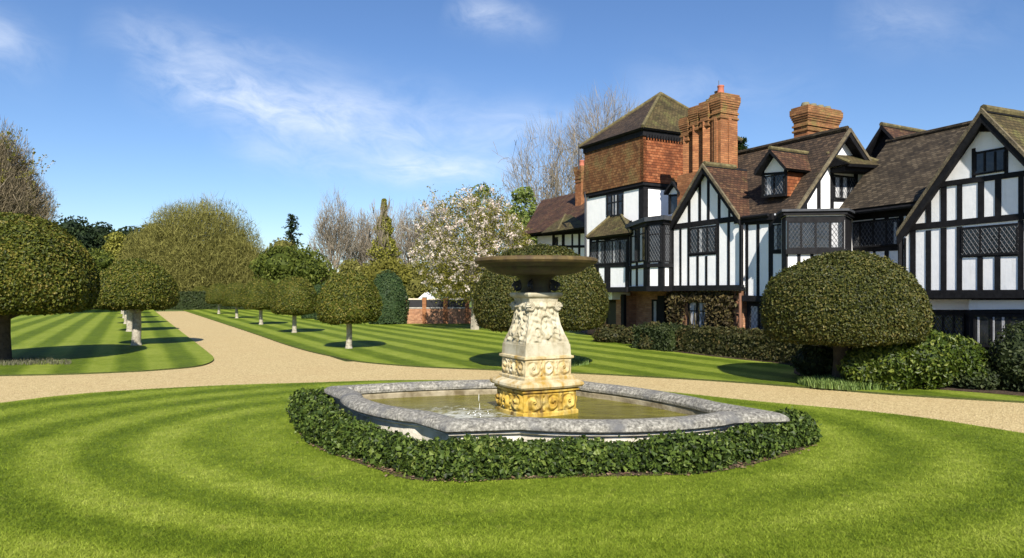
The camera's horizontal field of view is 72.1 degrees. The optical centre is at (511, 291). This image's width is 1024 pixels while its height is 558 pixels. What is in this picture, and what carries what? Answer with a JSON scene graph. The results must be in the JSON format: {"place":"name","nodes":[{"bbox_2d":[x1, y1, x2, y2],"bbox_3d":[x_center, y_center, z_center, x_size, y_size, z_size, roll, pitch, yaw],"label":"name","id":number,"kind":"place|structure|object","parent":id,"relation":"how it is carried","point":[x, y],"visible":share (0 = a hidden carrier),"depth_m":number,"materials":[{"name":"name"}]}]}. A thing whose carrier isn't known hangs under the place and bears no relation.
{"place":"outdoors","nodes":[
{"label":"outdoors","id":0,"kind":"place"},
{"bbox_2d":[0,309,213,375],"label":"lawn","id":1,"kind":"structure","parent":0,"point":[94,341],"depth_m":27.01,"materials":[{"name":"green plant"}]},
{"bbox_2d":[0,356,71,364],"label":"young plants","id":2,"kind":"object","parent":1,"relation":"on","point":[30,361],"visible":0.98,"depth_m":20.25,"materials":[{"name":"green plant"}]},
{"bbox_2d":[0,211,101,361],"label":"topiary tree","id":3,"kind":"object","parent":1,"relation":"on","point":[48,267],"visible":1,"depth_m":19.91,"materials":[{"name":"green plant"}]},
{"bbox_2d":[155,293,471,361],"bbox_3d":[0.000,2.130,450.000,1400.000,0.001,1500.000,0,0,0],"label":"ground","id":4,"kind":"structure","parent":0,"point":[342,360],"depth_m":80.19,"materials":[{"name":"green plant"}]},
{"bbox_2d":[0,117,63,222],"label":"budding tree","id":5,"kind":"object","parent":4,"relation":"on","point":[19,193],"visible":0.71,"depth_m":59.88,"materials":[{"name":"plant"}]},
{"bbox_2d":[55,215,100,251],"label":"evergreen tree","id":6,"kind":"object","parent":4,"relation":"on","point":[77,230],"visible":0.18,"depth_m":121.33,"materials":[{"name":"green plant"}]},
{"bbox_2d":[88,221,114,249],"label":"evergreen tree","id":7,"kind":"object","parent":4,"relation":"on","point":[102,231],"visible":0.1,"depth_m":124.63,"materials":[{"name":"green plant"}]},
{"bbox_2d":[88,248,117,308],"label":"green shrub","id":8,"kind":"object","parent":4,"relation":"on","point":[102,260],"visible":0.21,"depth_m":83.04,"materials":[{"name":"green plant"}]},
{"bbox_2d":[101,231,127,260],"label":"yellow green tree","id":9,"kind":"object","parent":4,"relation":"on","point":[113,244],"visible":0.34,"depth_m":95.36,"materials":[{"name":"plant"}]},
{"bbox_2d":[123,310,126,323],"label":"topiary tree","id":10,"kind":"object","parent":4,"relation":"on","point":[125,313],"depth_m":45.14,"materials":[{"name":"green plant"}]},
{"bbox_2d":[114,226,139,249],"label":"evergreen tree","id":11,"kind":"object","parent":4,"relation":"on","point":[125,231],"visible":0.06,"depth_m":123.09,"materials":[{"name":"green plant"}]},
{"bbox_2d":[126,310,131,331],"bbox_3d":[-19.886,0.481,36.663,2.865,3.273,2.866,0,0,-30],"label":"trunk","id":12,"kind":"object","parent":4,"relation":"on","point":[129,322],"depth_m":36.55,"materials":[{"name":"white plant"}]},
{"bbox_2d":[94,258,179,345],"bbox_3d":[-14.513,0.397,27.166,3.017,3.446,3.016,0,0,0],"label":"topiary tree","id":13,"kind":"object","parent":4,"relation":"on","point":[136,287],"visible":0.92,"depth_m":26.26,"materials":[{"name":"green plant"}]},
{"bbox_2d":[115,193,266,291],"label":"olive tree","id":14,"kind":"object","parent":4,"relation":"on","point":[183,256],"visible":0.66,"depth_m":90.75,"materials":[{"name":"green plant"}]},
{"bbox_2d":[164,189,232,236],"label":"bare tree","id":15,"kind":"object","parent":4,"relation":"on","point":[208,209],"visible":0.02,"depth_m":117.93,"materials":[{"name":"brown plant"}]},
{"bbox_2d":[192,285,207,291],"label":"topiary tree","id":16,"kind":"object","parent":4,"relation":"on","point":[199,288],"visible":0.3,"depth_m":84.96,"materials":[{"name":"green plant"}]},
{"bbox_2d":[205,283,225,313],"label":"topiary tree","id":17,"kind":"object","parent":4,"relation":"on","point":[213,293],"visible":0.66,"depth_m":65.13,"materials":[{"name":"green plant"}]},
{"bbox_2d":[168,290,265,309],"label":"boundary hedge","id":18,"kind":"object","parent":4,"relation":"on","point":[192,300],"visible":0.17,"depth_m":82.89,"materials":[{"name":"green plant"}]},
{"bbox_2d":[220,282,244,317],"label":"topiary tree","id":19,"kind":"object","parent":4,"relation":"on","point":[231,294],"visible":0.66,"depth_m":54.13,"materials":[{"name":"green plant"}]},
{"bbox_2d":[241,278,275,324],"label":"topiary tree","id":20,"kind":"object","parent":4,"relation":"on","point":[256,293],"visible":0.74,"depth_m":43.57,"materials":[{"name":"green plant"}]},
{"bbox_2d":[262,237,295,252],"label":"olive shrub","id":21,"kind":"object","parent":4,"relation":"on","point":[281,243],"visible":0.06,"depth_m":91.54,"materials":[{"name":"green plant"}]},
{"bbox_2d":[273,213,303,245],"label":"conifer","id":22,"kind":"object","parent":4,"relation":"on","point":[291,219],"visible":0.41,"depth_m":105.97,"materials":[{"name":"green plant"}]},
{"bbox_2d":[249,242,336,286],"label":"rhododendron","id":23,"kind":"object","parent":4,"relation":"on","point":[276,265],"visible":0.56,"depth_m":72.14,"materials":[{"name":"green plant"}]},
{"bbox_2d":[269,276,316,332],"bbox_3d":[-10.986,0.653,35.543,2.402,2.934,2.448,0,0,16],"label":"topiary tree","id":24,"kind":"object","parent":4,"relation":"on","point":[294,296],"visible":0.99,"depth_m":34.80,"materials":[{"name":"green plant"}]},
{"bbox_2d":[301,284,320,318],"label":"clipped bush","id":25,"kind":"object","parent":4,"relation":"on","point":[316,287],"visible":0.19,"depth_m":53.76,"materials":[{"name":"green plant"}]},
{"bbox_2d":[313,282,324,320],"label":"clipped bush","id":26,"kind":"object","parent":4,"relation":"on","point":[316,317],"visible":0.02,"depth_m":50.97,"materials":[{"name":"green plant"}]},
{"bbox_2d":[306,186,366,271],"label":"bare tree","id":27,"kind":"object","parent":4,"relation":"on","point":[332,240],"visible":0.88,"depth_m":91.69,"materials":[{"name":"plant"}]},
{"bbox_2d":[315,270,382,348],"bbox_3d":[-5.946,0.653,25.669,2.448,2.934,2.402,0,0,0],"label":"topiary tree","id":28,"kind":"object","parent":4,"relation":"on","point":[348,298],"visible":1,"depth_m":24.89,"materials":[{"name":"green plant"}]},
{"bbox_2d":[337,258,363,275],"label":"olive shrub","id":29,"kind":"object","parent":4,"relation":"on","point":[355,265],"visible":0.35,"depth_m":65.43,"materials":[{"name":"green plant"}]},
{"bbox_2d":[338,207,374,265],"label":"bare tree","id":30,"kind":"object","parent":4,"relation":"on","point":[362,229],"visible":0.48,"depth_m":97.64,"materials":[{"name":"plant"}]},
{"bbox_2d":[360,261,374,280],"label":"olive shrub","id":31,"kind":"object","parent":4,"relation":"on","point":[365,266],"visible":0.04,"depth_m":77.41,"materials":[{"name":"green plant"}]},
{"bbox_2d":[366,210,401,261],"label":"bare tree","id":32,"kind":"object","parent":4,"relation":"on","point":[375,235],"depth_m":99.87,"materials":[{"name":"grey plant"}]},
{"bbox_2d":[365,195,407,265],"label":"ivy clad tree","id":33,"kind":"object","parent":4,"relation":"on","point":[383,243],"visible":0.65,"depth_m":79.30,"materials":[{"name":"green plant"}]},
{"bbox_2d":[364,255,412,287],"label":"olive shrub","id":34,"kind":"object","parent":4,"relation":"on","point":[398,268],"visible":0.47,"depth_m":61.40,"materials":[{"name":"green plant"}]},
{"bbox_2d":[368,269,409,324],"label":"clipped bush","id":35,"kind":"object","parent":4,"relation":"on","point":[392,291],"visible":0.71,"depth_m":44.52,"materials":[{"name":"green plant"}]},
{"bbox_2d":[391,197,433,266],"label":"bare tree","id":36,"kind":"object","parent":4,"relation":"on","point":[409,242],"visible":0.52,"depth_m":95.70,"materials":[{"name":"plant"}]},
{"bbox_2d":[405,260,433,297],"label":"olive shrub","id":37,"kind":"object","parent":4,"relation":"on","point":[414,289],"visible":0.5,"depth_m":75.09,"materials":[{"name":"green plant"}]},
{"bbox_2d":[424,195,462,296],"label":"bare tree","id":38,"kind":"object","parent":4,"relation":"on","point":[431,219],"visible":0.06,"depth_m":97.77,"materials":[{"name":"plant"}]},
{"bbox_2d":[431,263,470,300],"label":"olive shrub","id":39,"kind":"object","parent":4,"relation":"on","point":[438,294],"visible":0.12,"depth_m":79.14,"materials":[{"name":"green plant"}]},
{"bbox_2d":[399,183,535,329],"bbox_3d":[-1.766,-1.847,37.921,8.097,8.059,8.324,0,0,-42],"label":"magnolia tree","id":40,"kind":"object","parent":4,"relation":"on","point":[465,273],"visible":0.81,"depth_m":37.10,"materials":[{"name":"white plant"}]},
{"bbox_2d":[462,183,494,272],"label":"yellow green tree","id":41,"kind":"object","parent":4,"relation":"on","point":[485,185],"visible":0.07,"depth_m":59.82,"materials":[{"name":"plant"}]},
{"bbox_2d":[503,186,537,244],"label":"yellow green tree","id":42,"kind":"object","parent":4,"relation":"on","point":[527,195],"visible":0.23,"depth_m":55.56,"materials":[{"name":"plant"}]},
{"bbox_2d":[492,110,584,245],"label":"bare tree","id":43,"kind":"object","parent":4,"relation":"on","point":[555,189],"visible":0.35,"depth_m":65.32,"materials":[{"name":"plant"}]},
{"bbox_2d":[537,72,643,202],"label":"bare tree","id":44,"kind":"object","parent":4,"relation":"on","point":[591,129],"visible":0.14,"depth_m":69.02,"materials":[{"name":"plant"}]},
{"bbox_2d":[738,137,748,150],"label":"conifer","id":45,"kind":"object","parent":4,"relation":"on","point":[742,145],"visible":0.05,"depth_m":59.73,"materials":[{"name":"green plant"}]},
{"bbox_2d":[522,81,1023,358],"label":"timber framed house","id":46,"kind":"structure","parent":4,"relation":"on","point":[670,194],"depth_m":23.27,"materials":[{"name":"paint"}]},
{"bbox_2d":[554,237,557,245],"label":"window","id":47,"kind":"structure","parent":46,"relation":"in","point":[556,238],"depth_m":38.64,"materials":[{"name":"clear glass"}]},
{"bbox_2d":[589,238,627,264],"bbox_3d":[4.160,-1.726,30.470,0.064,1.080,2.743,0,0,-29],"label":"window","id":48,"kind":"structure","parent":46,"relation":"in","point":[614,251],"depth_m":30.31,"materials":[{"name":"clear glass"}]},
{"bbox_2d":[606,300,615,327],"bbox_3d":[4.743,1.158,32.236,0.100,1.554,1.399,0,0,-29],"label":"door","id":49,"kind":"structure","parent":46,"relation":"in","point":[611,319],"depth_m":32.43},
{"bbox_2d":[606,192,623,217],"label":"window","id":50,"kind":"structure","parent":46,"relation":"in","point":[615,201],"depth_m":31.31,"materials":[{"name":"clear glass"}]},
{"bbox_2d":[630,226,646,263],"bbox_3d":[5.013,-1.970,27.886,0.064,1.613,2.328,0,0,-5],"label":"window","id":51,"kind":"structure","parent":46,"relation":"in","point":[638,241],"depth_m":27.79,"materials":[{"name":"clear glass"}]},
{"bbox_2d":[651,299,656,321],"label":"window","id":52,"kind":"structure","parent":46,"relation":"in","point":[654,301],"depth_m":29.89,"materials":[{"name":"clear glass"}]},
{"bbox_2d":[648,224,661,262],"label":"window","id":53,"kind":"structure","parent":46,"relation":"in","point":[654,231],"depth_m":26.29,"materials":[{"name":"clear glass"}]},
{"bbox_2d":[664,224,670,262],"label":"window","id":54,"kind":"structure","parent":46,"relation":"in","point":[667,232],"depth_m":26.21,"materials":[{"name":"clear glass"}]},
{"bbox_2d":[688,301,706,326],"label":"window","id":55,"kind":"structure","parent":46,"relation":"in","point":[697,305],"depth_m":25.55,"materials":[{"name":"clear glass"}]},
{"bbox_2d":[664,291,738,328],"bbox_3d":[6.750,1.205,25.198,0.379,2.567,3.776,0,0,-29],"label":"wall creeper","id":56,"kind":"object","parent":46,"relation":"attached to","point":[726,300],"depth_m":24.87,"materials":[{"name":"green plant"}]},
{"bbox_2d":[689,225,715,254],"bbox_3d":[6.817,-1.846,25.157,0.064,0.979,1.369,0,0,-29],"label":"window","id":57,"kind":"structure","parent":46,"relation":"in","point":[702,240],"depth_m":25.15,"materials":[{"name":"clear glass"}]},
{"bbox_2d":[749,304,763,333],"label":"window","id":58,"kind":"structure","parent":46,"relation":"in","point":[754,316],"depth_m":23.22,"materials":[{"name":"grey glass"}]},
{"bbox_2d":[763,173,784,195],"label":"window","id":59,"kind":"structure","parent":46,"relation":"in","point":[774,184],"depth_m":23.00,"materials":[{"name":"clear glass"}]},
{"bbox_2d":[772,224,780,250],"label":"window","id":60,"kind":"structure","parent":46,"relation":"in","point":[776,228],"depth_m":22.34,"materials":[{"name":"grey glass"}]},
{"bbox_2d":[787,220,844,248],"bbox_3d":[9.001,-1.686,20.895,1.647,0.872,0.064,0,0,7],"label":"window","id":61,"kind":"structure","parent":46,"relation":"in","point":[802,234],"depth_m":20.87,"materials":[{"name":"grey glass"}]},
{"bbox_2d":[834,174,856,199],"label":"window","id":62,"kind":"structure","parent":46,"relation":"in","point":[843,185],"depth_m":23.26,"materials":[{"name":"black glass"}]},
{"bbox_2d":[852,217,900,247],"bbox_3d":[10.939,-1.780,21.353,0.064,0.851,1.826,0,0,-24],"label":"window","id":63,"kind":"structure","parent":46,"relation":"in","point":[880,232],"depth_m":21.25,"materials":[{"name":"black glass"}]},
{"bbox_2d":[932,313,964,336],"bbox_3d":[11.811,0.909,19.050,0.064,0.648,0.900,0,0,-24],"label":"window","id":64,"kind":"structure","parent":46,"relation":"in","point":[947,323],"depth_m":18.99,"materials":[{"name":"black glass"}]},
{"bbox_2d":[961,223,1017,256],"bbox_3d":[11.975,-1.293,17.665,0.064,0.764,1.402,0,0,-24],"label":"window","id":65,"kind":"structure","parent":46,"relation":"in","point":[999,239],"depth_m":17.63,"materials":[{"name":"grey glass"}]},
{"bbox_2d":[974,147,1005,175],"bbox_3d":[11.982,-3.270,17.649,0.064,0.619,0.765,0,0,-24],"label":"window","id":66,"kind":"structure","parent":46,"relation":"in","point":[992,160],"depth_m":17.63,"materials":[{"name":"black glass"}]},
{"bbox_2d":[973,313,1023,346],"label":"window","id":67,"kind":"structure","parent":46,"relation":"in","point":[985,326],"depth_m":17.70,"materials":[{"name":"black glass"}]},
{"bbox_2d":[579,330,1023,395],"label":"flower bed","id":68,"kind":"object","parent":4,"relation":"on","point":[1007,392],"visible":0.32,"depth_m":14.79,"materials":[{"name":"soil"}]},
{"bbox_2d":[591,324,635,343],"bbox_3d":[4.489,1.736,28.684,2.590,0.842,1.630,0,0,44],"label":"bronze shrub","id":69,"kind":"object","parent":68,"relation":"on","point":[615,333],"visible":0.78,"depth_m":28.52,"materials":[{"name":"green plant"}]},
{"bbox_2d":[638,321,659,349],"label":"bronze shrub","id":70,"kind":"object","parent":68,"relation":"on","point":[645,343],"visible":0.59,"depth_m":25.12,"materials":[{"name":"green plant"}]},
{"bbox_2d":[630,322,691,351],"bbox_3d":[5.370,1.580,25.355,1.522,1.073,2.446,0,0,-26],"label":"clipped hedge","id":71,"kind":"object","parent":68,"relation":"on","point":[662,336],"visible":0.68,"depth_m":24.78,"materials":[{"name":"green plant"}]},
{"bbox_2d":[675,324,857,363],"bbox_3d":[7.561,1.594,21.869,1.563,1.036,6.424,0,0,-28],"label":"clipped hedge","id":72,"kind":"object","parent":68,"relation":"on","point":[744,343],"visible":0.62,"depth_m":22.08,"materials":[{"name":"green plant"}]},
{"bbox_2d":[790,344,832,376],"bbox_3d":[7.755,1.648,17.106,1.818,1.053,1.240,0,0,29],"label":"shrub","id":73,"kind":"object","parent":68,"relation":"on","point":[811,360],"visible":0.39,"depth_m":16.90,"materials":[{"name":"green plant"}]},
{"bbox_2d":[836,325,991,389],"bbox_3d":[8.636,1.411,15.210,3.277,1.419,1.536,0,0,0],"label":"laurel shrub","id":74,"kind":"object","parent":68,"relation":"on","point":[933,359],"visible":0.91,"depth_m":14.74,"materials":[{"name":"green plant"}]},
{"bbox_2d":[962,365,989,380],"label":"plant","id":75,"kind":"object","parent":68,"relation":"on","point":[970,371],"visible":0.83,"depth_m":14.63,"materials":[{"name":"green plant"}]},
{"bbox_2d":[939,360,1014,390],"bbox_3d":[10.081,1.806,15.204,2.168,0.812,1.618,0,0,0],"label":"shrub","id":76,"kind":"object","parent":68,"relation":"on","point":[994,380],"visible":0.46,"depth_m":14.61,"materials":[{"name":"green plant"}]},
{"bbox_2d":[982,321,1023,391],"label":"clipped bush","id":77,"kind":"object","parent":68,"relation":"on","point":[1009,356],"visible":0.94,"depth_m":14.41,"materials":[{"name":"green plant"}]},
{"bbox_2d":[0,379,1023,557],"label":"lawn","id":78,"kind":"structure","parent":0,"point":[288,427],"depth_m":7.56,"materials":[{"name":"green plant"}]},
{"bbox_2d":[293,427,815,481],"bbox_3d":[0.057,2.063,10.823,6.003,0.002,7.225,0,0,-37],"label":"soil","id":79,"kind":"structure","parent":78,"relation":"on","point":[733,466],"depth_m":8.00,"materials":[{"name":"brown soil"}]},
{"bbox_2d":[284,387,822,482],"bbox_3d":[0.013,1.855,10.691,5.895,0.484,7.245,0,0,-40],"label":"ivy hedge","id":80,"kind":"object","parent":79,"relation":"on","point":[319,417],"visible":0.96,"depth_m":8.14,"materials":[{"name":"green plant"}]},
{"bbox_2d":[324,255,789,442],"bbox_3d":[0.231,0.790,10.663,4.981,2.620,5.474,0,0,-26],"label":"fountain","id":81,"kind":"object","parent":78,"relation":"on","point":[535,377],"visible":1,"depth_m":10.41,"materials":[{"name":"stone"}]},
{"bbox_2d":[371,394,687,418],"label":"water","id":82,"kind":"structure","parent":81,"relation":"in","point":[458,406],"depth_m":11.20,"materials":[{"name":"liquid"}]},
{"bbox_2d":[0,311,1023,432],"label":"gravel path","id":83,"kind":"structure","parent":0,"point":[240,356],"depth_m":16.67,"materials":[{"name":"beige gravel"}]},
{"bbox_2d":[0,0,1023,292],"label":"sky","id":84,"kind":"structure","parent":0,"point":[270,106],"materials":[{"name":"blue"}]},
{"bbox_2d":[182,305,1023,402],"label":"lawn","id":85,"kind":"structure","parent":0,"point":[454,346],"depth_m":23.50,"materials":[{"name":"green plant"}]},
{"bbox_2d":[419,292,434,297],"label":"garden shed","id":86,"kind":"structure","parent":85,"relation":"on","point":[426,294],"depth_m":50.40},
{"bbox_2d":[406,296,470,323],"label":"garden wall","id":87,"kind":"structure","parent":85,"relation":"on","point":[424,310],"depth_m":45.50,"materials":[{"name":"brick"}]},
{"bbox_2d":[471,243,609,332],"bbox_3d":[0.802,0.383,19.247,3.744,3.487,3.799,0,0,-25],"label":"topiary tree","id":88,"kind":"object","parent":85,"relation":"on","point":[584,300],"visible":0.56,"depth_m":18.08,"materials":[{"name":"green plant"}]},
{"bbox_2d":[571,356,588,366],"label":"young plants","id":89,"kind":"object","parent":85,"relation":"on","point":[575,361],"visible":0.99,"depth_m":19.90,"materials":[{"name":"green plant"}]},
{"bbox_2d":[796,374,897,389],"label":"bulb leaves","id":90,"kind":"object","parent":85,"relation":"on","point":[827,382],"visible":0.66,"depth_m":14.97,"materials":[{"name":"green plant"}]},
{"bbox_2d":[759,249,937,379],"bbox_3d":[7.413,0.577,15.810,3.653,3.086,3.600,0,0,0],"label":"topiary tree","id":91,"kind":"object","parent":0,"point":[842,302],"visible":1,"depth_m":14.56,"materials":[{"name":"green plant"}]}
]}

